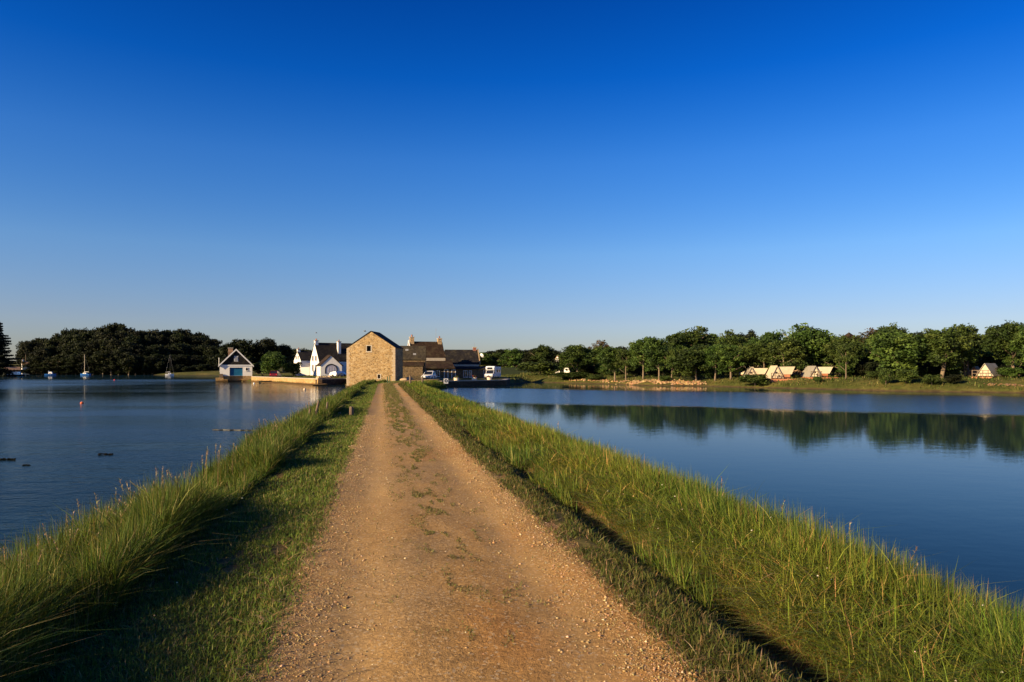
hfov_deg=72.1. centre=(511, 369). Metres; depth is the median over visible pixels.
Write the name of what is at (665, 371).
bush
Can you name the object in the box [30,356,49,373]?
tree
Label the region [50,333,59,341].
tree
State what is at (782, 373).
canvas lodge
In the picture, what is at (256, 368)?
tree
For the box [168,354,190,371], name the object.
tree
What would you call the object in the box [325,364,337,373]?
arched door
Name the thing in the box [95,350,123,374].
tree
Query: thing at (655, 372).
bush
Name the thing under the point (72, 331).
tree
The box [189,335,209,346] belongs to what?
tree
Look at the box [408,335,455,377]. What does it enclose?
stone house
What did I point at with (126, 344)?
tree
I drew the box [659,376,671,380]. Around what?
bush
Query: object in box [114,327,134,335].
tree
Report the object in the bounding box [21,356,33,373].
tree
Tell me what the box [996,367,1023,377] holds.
bush
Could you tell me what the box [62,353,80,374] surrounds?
tree
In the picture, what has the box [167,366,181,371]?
bush
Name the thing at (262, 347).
tree
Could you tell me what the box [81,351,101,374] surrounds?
tree
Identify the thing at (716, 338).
tree
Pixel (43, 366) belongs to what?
tree
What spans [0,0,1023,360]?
sky
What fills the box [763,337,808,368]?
tree
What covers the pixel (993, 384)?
stone bank
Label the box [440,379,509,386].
quay wall
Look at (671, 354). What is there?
tree
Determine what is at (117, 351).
tree
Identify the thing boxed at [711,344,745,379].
tree
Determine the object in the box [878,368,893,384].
bush
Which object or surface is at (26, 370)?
bush
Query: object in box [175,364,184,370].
bush
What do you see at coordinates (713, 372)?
bush
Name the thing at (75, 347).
tree
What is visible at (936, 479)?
water
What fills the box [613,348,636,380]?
tree
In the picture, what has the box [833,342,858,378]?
tree
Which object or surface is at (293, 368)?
bush
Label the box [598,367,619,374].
bush
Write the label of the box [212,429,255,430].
stone sill
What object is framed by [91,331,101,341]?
tree
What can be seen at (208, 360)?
tree
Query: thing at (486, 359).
tree
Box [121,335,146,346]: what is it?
tree
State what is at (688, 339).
tree
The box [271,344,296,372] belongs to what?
tree
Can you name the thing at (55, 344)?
tree
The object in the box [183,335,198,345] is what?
tree
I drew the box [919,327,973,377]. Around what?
tree
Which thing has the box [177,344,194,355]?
tree
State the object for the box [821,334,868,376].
tree
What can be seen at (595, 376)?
bush
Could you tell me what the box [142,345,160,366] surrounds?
tree
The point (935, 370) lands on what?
bush
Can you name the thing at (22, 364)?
shore house
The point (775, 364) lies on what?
tree
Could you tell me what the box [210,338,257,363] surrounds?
tree
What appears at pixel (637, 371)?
bush
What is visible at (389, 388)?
track grass
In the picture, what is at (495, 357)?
tree
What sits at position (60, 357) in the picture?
tree
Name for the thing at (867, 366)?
bush
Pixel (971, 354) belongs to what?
tree
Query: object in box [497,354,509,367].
tree
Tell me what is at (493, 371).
motorhome
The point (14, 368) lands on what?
shore house
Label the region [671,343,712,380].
tree
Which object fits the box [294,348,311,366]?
white house
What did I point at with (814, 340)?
tree
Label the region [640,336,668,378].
tree
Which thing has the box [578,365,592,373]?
bush
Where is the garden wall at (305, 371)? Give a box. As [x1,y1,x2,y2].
[296,367,309,375]
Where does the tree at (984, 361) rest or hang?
on the ground at (894, 384)
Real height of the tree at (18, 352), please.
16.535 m
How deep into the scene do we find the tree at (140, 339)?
380.57 m
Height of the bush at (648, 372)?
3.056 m
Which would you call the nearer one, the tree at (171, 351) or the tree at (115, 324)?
the tree at (171, 351)
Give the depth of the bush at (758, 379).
105.25 m
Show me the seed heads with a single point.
(249, 444)
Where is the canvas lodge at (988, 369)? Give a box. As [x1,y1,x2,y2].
[972,363,1003,377]
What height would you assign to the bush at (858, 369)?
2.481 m
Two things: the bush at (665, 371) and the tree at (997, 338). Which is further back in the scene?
the bush at (665, 371)
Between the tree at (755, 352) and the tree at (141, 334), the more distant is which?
the tree at (141, 334)
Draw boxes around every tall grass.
[0,379,388,681]
[404,379,1023,681]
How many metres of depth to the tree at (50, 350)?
362.93 m
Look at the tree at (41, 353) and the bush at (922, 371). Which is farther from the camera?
the tree at (41, 353)
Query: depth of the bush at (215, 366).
357.10 m
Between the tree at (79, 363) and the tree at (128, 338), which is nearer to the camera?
the tree at (79, 363)
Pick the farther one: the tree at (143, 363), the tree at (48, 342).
the tree at (48, 342)
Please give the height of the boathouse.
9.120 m
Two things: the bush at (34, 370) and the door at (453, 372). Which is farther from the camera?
the bush at (34, 370)
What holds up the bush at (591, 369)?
on the ground at (894, 384)
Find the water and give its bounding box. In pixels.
[0,375,1023,622]
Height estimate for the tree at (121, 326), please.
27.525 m
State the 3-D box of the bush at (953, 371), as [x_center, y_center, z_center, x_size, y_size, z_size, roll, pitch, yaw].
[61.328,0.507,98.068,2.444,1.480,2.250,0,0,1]
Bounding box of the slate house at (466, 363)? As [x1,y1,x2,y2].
[444,344,486,378]
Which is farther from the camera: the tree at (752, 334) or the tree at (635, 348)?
the tree at (752, 334)
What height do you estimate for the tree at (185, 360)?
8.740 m
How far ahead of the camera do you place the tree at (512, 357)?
174.60 m
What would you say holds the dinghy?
on the ground at (894, 384)
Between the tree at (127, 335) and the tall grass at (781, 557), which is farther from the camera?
the tree at (127, 335)
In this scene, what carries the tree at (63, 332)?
on the ground at (894, 384)
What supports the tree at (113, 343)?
on the ground at (894, 384)
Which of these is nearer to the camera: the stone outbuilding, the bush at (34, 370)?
the stone outbuilding
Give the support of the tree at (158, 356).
on the ground at (894, 384)
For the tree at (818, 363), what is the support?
on the ground at (894, 384)
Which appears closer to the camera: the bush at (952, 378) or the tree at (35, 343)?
the bush at (952, 378)
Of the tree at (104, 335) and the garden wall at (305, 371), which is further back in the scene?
the tree at (104, 335)
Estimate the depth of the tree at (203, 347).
384.66 m
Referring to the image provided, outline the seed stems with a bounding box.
[4,408,911,586]
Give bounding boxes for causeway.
[37,387,991,681]
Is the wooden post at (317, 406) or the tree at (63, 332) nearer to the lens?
the wooden post at (317, 406)
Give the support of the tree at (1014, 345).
on the ground at (894, 384)
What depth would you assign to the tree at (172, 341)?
393.98 m
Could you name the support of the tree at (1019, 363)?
on the ground at (894, 384)
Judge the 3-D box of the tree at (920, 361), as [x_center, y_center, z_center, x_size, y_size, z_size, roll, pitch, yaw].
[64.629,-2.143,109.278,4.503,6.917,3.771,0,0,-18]
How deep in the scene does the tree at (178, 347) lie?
377.82 m
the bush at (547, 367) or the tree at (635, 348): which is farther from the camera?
the bush at (547, 367)
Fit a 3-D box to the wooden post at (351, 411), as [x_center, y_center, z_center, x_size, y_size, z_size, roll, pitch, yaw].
[-5.881,1.675,25.775,0.166,0.630,0.163,0,0,0]
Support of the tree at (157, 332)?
on the ground at (894, 384)
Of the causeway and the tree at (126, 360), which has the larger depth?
the tree at (126, 360)
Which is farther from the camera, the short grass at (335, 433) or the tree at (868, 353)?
the tree at (868, 353)
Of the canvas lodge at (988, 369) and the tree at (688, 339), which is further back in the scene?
the tree at (688, 339)
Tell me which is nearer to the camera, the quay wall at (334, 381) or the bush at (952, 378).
the bush at (952, 378)
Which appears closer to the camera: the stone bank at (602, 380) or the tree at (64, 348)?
the stone bank at (602, 380)
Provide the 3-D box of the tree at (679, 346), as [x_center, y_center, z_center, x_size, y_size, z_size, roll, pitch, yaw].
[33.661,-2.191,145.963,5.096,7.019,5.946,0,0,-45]
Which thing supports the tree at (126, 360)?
on the ground at (894, 384)
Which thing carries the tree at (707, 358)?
on the ground at (894, 384)
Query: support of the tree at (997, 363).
on the ground at (894, 384)
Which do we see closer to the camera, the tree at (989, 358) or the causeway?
the causeway
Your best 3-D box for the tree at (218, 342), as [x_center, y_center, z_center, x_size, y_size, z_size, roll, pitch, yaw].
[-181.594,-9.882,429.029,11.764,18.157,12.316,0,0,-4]
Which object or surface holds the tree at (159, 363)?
on the ground at (894, 384)
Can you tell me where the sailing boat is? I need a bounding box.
[80,354,90,374]
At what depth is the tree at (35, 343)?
383.52 m
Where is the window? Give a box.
[463,370,467,377]
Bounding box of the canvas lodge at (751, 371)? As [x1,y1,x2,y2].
[742,367,767,375]
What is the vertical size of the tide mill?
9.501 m
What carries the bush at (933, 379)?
on the ground at (894, 384)
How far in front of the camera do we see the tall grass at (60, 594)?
6.00 m
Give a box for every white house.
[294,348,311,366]
[310,339,351,375]
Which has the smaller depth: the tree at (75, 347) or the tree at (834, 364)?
the tree at (834, 364)
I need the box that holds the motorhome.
[484,366,500,378]
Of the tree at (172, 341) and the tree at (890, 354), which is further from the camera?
the tree at (172, 341)
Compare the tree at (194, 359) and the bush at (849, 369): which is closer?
the bush at (849, 369)
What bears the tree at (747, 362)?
on the ground at (894, 384)
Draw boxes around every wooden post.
[314,401,319,415]
[349,407,353,414]
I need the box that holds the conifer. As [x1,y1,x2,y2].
[0,322,28,376]
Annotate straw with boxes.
[181,451,772,681]
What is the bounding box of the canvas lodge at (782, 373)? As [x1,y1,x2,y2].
[766,366,794,381]
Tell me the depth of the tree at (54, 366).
349.66 m
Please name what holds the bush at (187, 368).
on the ground at (894, 384)
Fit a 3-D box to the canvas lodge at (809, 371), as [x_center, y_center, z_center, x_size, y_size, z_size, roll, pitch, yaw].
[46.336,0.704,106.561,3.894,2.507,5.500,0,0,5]
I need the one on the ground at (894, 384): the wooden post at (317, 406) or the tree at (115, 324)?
the tree at (115, 324)
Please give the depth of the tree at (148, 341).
382.85 m
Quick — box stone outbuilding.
[401,346,425,379]
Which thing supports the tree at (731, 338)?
on the ground at (894, 384)
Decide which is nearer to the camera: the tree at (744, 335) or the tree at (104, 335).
the tree at (744, 335)
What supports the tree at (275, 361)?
on the ground at (894, 384)
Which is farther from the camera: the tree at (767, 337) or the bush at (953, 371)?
the tree at (767, 337)
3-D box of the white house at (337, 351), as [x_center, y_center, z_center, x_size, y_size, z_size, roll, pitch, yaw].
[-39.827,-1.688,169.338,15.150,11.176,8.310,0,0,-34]
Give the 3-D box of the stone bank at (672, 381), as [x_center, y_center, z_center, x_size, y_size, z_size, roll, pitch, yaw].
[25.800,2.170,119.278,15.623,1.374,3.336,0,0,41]
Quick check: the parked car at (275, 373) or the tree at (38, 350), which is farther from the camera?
the tree at (38, 350)
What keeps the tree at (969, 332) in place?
on the ground at (894, 384)
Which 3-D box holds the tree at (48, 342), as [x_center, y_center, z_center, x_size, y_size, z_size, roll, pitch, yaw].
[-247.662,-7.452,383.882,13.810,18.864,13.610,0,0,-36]
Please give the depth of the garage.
155.99 m
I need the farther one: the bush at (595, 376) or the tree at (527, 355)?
the tree at (527, 355)
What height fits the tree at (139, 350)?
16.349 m
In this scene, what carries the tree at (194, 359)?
on the ground at (894, 384)
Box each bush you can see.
[21,369,34,373]
[27,367,40,373]
[63,369,75,373]
[112,370,125,373]
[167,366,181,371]
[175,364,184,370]
[181,366,193,371]
[196,364,209,370]
[210,364,219,370]
[283,362,302,375]
[515,361,561,374]
[551,359,568,371]
[552,372,591,378]
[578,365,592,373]
[586,374,604,379]
[588,365,600,373]
[594,363,606,375]
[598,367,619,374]
[623,365,641,375]
[639,365,653,374]
[646,364,663,375]
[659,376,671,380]
[660,362,673,374]
[667,368,678,374]
[705,368,729,375]
[736,374,769,385]
[812,376,821,381]
[835,362,853,376]
[852,362,865,375]
[862,361,878,374]
[864,371,879,378]
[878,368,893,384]
[892,369,919,382]
[917,367,930,376]
[919,362,933,372]
[921,374,942,384]
[928,366,946,376]
[943,374,962,383]
[945,368,961,375]
[995,365,1019,375]
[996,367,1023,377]
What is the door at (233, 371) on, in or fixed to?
in the boathouse
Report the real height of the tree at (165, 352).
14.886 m
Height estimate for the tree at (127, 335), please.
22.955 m
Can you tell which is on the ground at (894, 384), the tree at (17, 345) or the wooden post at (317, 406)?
the tree at (17, 345)
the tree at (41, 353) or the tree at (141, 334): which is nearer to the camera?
the tree at (41, 353)
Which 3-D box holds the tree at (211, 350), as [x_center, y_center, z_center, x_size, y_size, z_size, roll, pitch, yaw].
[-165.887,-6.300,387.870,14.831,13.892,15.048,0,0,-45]
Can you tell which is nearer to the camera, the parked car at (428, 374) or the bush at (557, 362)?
the parked car at (428, 374)
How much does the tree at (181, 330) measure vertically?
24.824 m
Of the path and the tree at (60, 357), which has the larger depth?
the tree at (60, 357)
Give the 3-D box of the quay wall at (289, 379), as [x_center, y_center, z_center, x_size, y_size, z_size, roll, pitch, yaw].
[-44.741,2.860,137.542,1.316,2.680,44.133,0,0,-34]
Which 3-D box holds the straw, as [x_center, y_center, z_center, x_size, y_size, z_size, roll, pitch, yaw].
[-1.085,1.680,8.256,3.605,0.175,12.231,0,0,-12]
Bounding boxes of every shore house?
[6,367,20,374]
[21,359,28,374]
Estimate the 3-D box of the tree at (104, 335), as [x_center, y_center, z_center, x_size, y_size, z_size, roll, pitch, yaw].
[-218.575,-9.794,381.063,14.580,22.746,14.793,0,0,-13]
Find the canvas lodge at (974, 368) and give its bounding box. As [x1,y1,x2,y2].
[966,366,979,376]
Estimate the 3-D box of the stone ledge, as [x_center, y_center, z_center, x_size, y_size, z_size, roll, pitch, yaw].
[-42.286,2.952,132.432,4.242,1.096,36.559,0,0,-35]
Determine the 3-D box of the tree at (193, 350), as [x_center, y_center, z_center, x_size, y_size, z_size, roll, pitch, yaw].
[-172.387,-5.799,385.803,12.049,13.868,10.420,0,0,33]
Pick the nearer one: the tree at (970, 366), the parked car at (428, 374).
the tree at (970, 366)
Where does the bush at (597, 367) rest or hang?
on the ground at (894, 384)
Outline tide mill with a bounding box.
[346,331,403,386]
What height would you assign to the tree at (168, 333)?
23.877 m
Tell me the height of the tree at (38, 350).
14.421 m
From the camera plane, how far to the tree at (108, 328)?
398.99 m
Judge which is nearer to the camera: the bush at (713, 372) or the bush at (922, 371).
the bush at (922, 371)
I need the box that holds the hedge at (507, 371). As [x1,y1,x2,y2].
[501,368,530,374]
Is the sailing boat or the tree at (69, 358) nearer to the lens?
the sailing boat
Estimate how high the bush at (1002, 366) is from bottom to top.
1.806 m
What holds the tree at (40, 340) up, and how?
on the ground at (894, 384)
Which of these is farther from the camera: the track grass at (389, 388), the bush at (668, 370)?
the bush at (668, 370)
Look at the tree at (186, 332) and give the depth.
421.39 m
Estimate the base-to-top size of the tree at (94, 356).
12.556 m
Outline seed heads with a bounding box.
[0,393,939,579]
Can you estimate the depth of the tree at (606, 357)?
130.00 m
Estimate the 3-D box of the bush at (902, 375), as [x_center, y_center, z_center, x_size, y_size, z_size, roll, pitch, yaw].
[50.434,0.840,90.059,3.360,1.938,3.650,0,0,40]
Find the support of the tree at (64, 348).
on the ground at (894, 384)
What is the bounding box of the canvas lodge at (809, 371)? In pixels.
[800,366,836,378]
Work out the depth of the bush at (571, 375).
141.85 m
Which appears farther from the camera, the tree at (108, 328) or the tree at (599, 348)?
the tree at (108, 328)
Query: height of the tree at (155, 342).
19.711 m
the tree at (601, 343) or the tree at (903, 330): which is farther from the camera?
the tree at (601, 343)
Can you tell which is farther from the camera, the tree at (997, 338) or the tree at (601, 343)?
the tree at (601, 343)
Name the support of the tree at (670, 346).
on the ground at (894, 384)
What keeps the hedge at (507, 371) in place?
on the ground at (894, 384)
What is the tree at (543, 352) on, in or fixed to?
on the ground at (894, 384)
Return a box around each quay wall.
[251,376,321,383]
[315,378,346,383]
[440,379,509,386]
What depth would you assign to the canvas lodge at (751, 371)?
111.95 m
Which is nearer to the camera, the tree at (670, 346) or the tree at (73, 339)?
the tree at (670, 346)
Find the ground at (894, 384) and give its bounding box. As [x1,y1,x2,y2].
[11,362,1023,392]
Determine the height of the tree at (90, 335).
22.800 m
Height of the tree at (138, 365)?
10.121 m
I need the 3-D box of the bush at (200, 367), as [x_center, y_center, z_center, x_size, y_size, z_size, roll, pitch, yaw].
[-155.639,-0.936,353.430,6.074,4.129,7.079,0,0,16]
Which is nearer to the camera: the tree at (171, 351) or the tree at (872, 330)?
the tree at (872, 330)
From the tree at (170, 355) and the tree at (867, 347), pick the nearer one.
the tree at (867, 347)
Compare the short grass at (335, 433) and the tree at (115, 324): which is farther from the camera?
the tree at (115, 324)
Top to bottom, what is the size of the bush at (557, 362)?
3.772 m
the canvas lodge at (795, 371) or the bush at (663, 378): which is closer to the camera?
the bush at (663, 378)
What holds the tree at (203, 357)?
on the ground at (894, 384)
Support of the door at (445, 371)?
in the stone house at (438, 364)
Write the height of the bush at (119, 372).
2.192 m
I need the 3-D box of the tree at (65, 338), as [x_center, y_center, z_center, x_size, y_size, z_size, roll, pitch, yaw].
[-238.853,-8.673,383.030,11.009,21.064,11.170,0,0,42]
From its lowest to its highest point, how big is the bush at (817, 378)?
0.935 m
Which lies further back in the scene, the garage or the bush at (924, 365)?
the garage
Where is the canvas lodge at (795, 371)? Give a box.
[791,368,802,374]
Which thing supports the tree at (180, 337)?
on the ground at (894, 384)
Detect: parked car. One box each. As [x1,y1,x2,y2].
[269,371,280,376]
[421,371,436,378]
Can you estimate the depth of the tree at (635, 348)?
125.29 m
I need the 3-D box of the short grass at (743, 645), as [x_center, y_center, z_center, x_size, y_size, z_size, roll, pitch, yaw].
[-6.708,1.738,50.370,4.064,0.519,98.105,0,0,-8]
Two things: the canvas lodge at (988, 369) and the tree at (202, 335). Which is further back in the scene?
the tree at (202, 335)
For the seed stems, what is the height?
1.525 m
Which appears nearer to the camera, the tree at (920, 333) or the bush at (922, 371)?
the bush at (922, 371)
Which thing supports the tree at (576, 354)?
on the ground at (894, 384)
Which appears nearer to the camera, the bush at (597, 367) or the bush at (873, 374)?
the bush at (873, 374)
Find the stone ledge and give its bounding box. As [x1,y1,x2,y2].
[254,382,327,385]
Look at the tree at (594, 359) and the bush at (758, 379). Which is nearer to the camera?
the bush at (758, 379)
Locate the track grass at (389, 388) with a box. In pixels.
[354,381,619,645]
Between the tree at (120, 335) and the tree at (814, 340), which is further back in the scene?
the tree at (120, 335)
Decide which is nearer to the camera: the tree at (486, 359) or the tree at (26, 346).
the tree at (486, 359)
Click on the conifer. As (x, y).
(5, 361)
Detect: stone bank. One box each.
[569,378,628,382]
[626,378,706,384]
[984,383,1023,386]
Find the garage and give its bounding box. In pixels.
[316,355,341,375]
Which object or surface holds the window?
in the slate house at (466, 363)
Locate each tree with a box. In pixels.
[15,340,27,364]
[16,352,31,367]
[17,346,31,359]
[20,341,31,360]
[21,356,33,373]
[28,340,40,351]
[30,346,43,357]
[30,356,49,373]
[31,348,46,357]
[32,338,46,343]
[34,358,55,370]
[39,340,58,347]
[42,356,66,374]
[43,339,61,346]
[44,345,56,357]
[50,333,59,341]
[51,353,76,374]
[55,345,64,354]
[57,344,73,354]
[58,328,69,342]
[61,334,71,346]
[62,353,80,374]
[64,328,77,336]
[65,341,89,354]
[66,333,88,344]
[70,354,95,369]
[77,330,95,342]
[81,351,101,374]
[84,340,101,352]
[89,351,109,374]
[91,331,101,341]
[95,325,103,333]
[95,330,114,341]
[95,338,113,352]
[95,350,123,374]
[103,323,114,333]
[104,338,121,350]
[108,348,124,374]
[109,329,127,342]
[111,322,120,332]
[112,323,129,333]
[113,340,135,352]
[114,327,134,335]
[114,330,132,343]
[116,351,139,374]
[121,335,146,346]
[126,355,143,374]
[128,342,145,356]
[129,330,151,338]
[134,336,150,345]
[137,355,152,374]
[142,334,159,345]
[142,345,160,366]
[144,356,165,373]
[149,329,163,337]
[149,336,163,346]
[150,353,171,372]
[155,344,170,356]
[157,335,169,345]
[162,329,174,336]
[164,344,179,354]
[165,354,175,365]
[168,336,180,344]
[168,343,194,357]
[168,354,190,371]
[171,332,190,343]
[176,328,186,337]
[176,356,191,365]
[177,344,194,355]
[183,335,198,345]
[184,329,196,336]
[185,354,201,365]
[188,332,205,338]
[188,346,205,355]
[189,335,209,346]
[195,344,208,355]
[197,355,206,370]
[199,346,219,355]
[200,339,220,347]
[202,355,218,370]
[210,338,222,344]
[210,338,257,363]
[251,337,280,373]
[252,361,268,375]
[260,351,288,376]
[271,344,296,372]
[479,353,495,365]
[489,353,501,366]
[490,349,507,354]
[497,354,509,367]
[500,348,524,367]
[521,348,547,364]
[530,344,554,372]
[548,350,560,361]
[555,344,596,371]
[585,346,603,364]
[586,340,608,353]
[591,348,612,363]
[595,346,628,380]
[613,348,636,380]
[626,336,660,378]
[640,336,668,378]
[662,344,676,359]
[663,326,716,348]
[663,347,680,377]
[669,342,685,349]
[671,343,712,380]
[702,343,732,380]
[705,333,726,343]
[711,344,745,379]
[718,329,749,348]
[732,348,762,372]
[738,332,749,339]
[741,342,780,374]
[746,329,757,338]
[748,329,788,343]
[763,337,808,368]
[766,359,795,370]
[783,322,838,367]
[810,355,826,366]
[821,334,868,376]
[825,358,837,374]
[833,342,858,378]
[846,327,876,344]
[858,341,876,362]
[859,343,877,361]
[862,322,908,343]
[866,327,934,370]
[914,331,924,337]
[917,351,931,363]
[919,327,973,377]
[948,323,985,375]
[950,342,979,376]
[959,349,984,369]
[976,349,992,365]
[977,332,998,365]
[981,320,1023,377]
[982,351,1008,366]
[1002,348,1023,366]
[1007,324,1023,361]
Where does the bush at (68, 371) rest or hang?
on the ground at (894, 384)
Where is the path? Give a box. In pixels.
[228,378,721,681]
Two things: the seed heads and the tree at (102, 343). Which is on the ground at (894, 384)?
the tree at (102, 343)
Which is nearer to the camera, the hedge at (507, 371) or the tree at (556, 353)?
the hedge at (507, 371)
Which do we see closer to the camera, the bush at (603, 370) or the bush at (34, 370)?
the bush at (603, 370)
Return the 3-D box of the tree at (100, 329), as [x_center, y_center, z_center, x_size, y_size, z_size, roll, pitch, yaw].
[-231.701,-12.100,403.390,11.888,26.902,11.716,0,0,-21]
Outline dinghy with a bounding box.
[333,371,345,376]
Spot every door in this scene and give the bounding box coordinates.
[230,368,242,375]
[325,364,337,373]
[444,370,447,377]
[451,370,455,377]
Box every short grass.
[31,380,404,681]
[398,380,821,681]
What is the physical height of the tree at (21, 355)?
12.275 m
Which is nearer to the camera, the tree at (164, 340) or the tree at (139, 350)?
the tree at (139, 350)
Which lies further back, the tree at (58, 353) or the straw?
the tree at (58, 353)
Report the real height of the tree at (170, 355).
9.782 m
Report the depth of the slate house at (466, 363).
136.66 m
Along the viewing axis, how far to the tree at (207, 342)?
401.36 m
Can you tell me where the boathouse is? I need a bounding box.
[216,348,253,381]
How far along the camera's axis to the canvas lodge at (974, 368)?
104.05 m
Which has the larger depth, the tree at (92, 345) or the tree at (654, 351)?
the tree at (92, 345)
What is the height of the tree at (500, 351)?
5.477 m

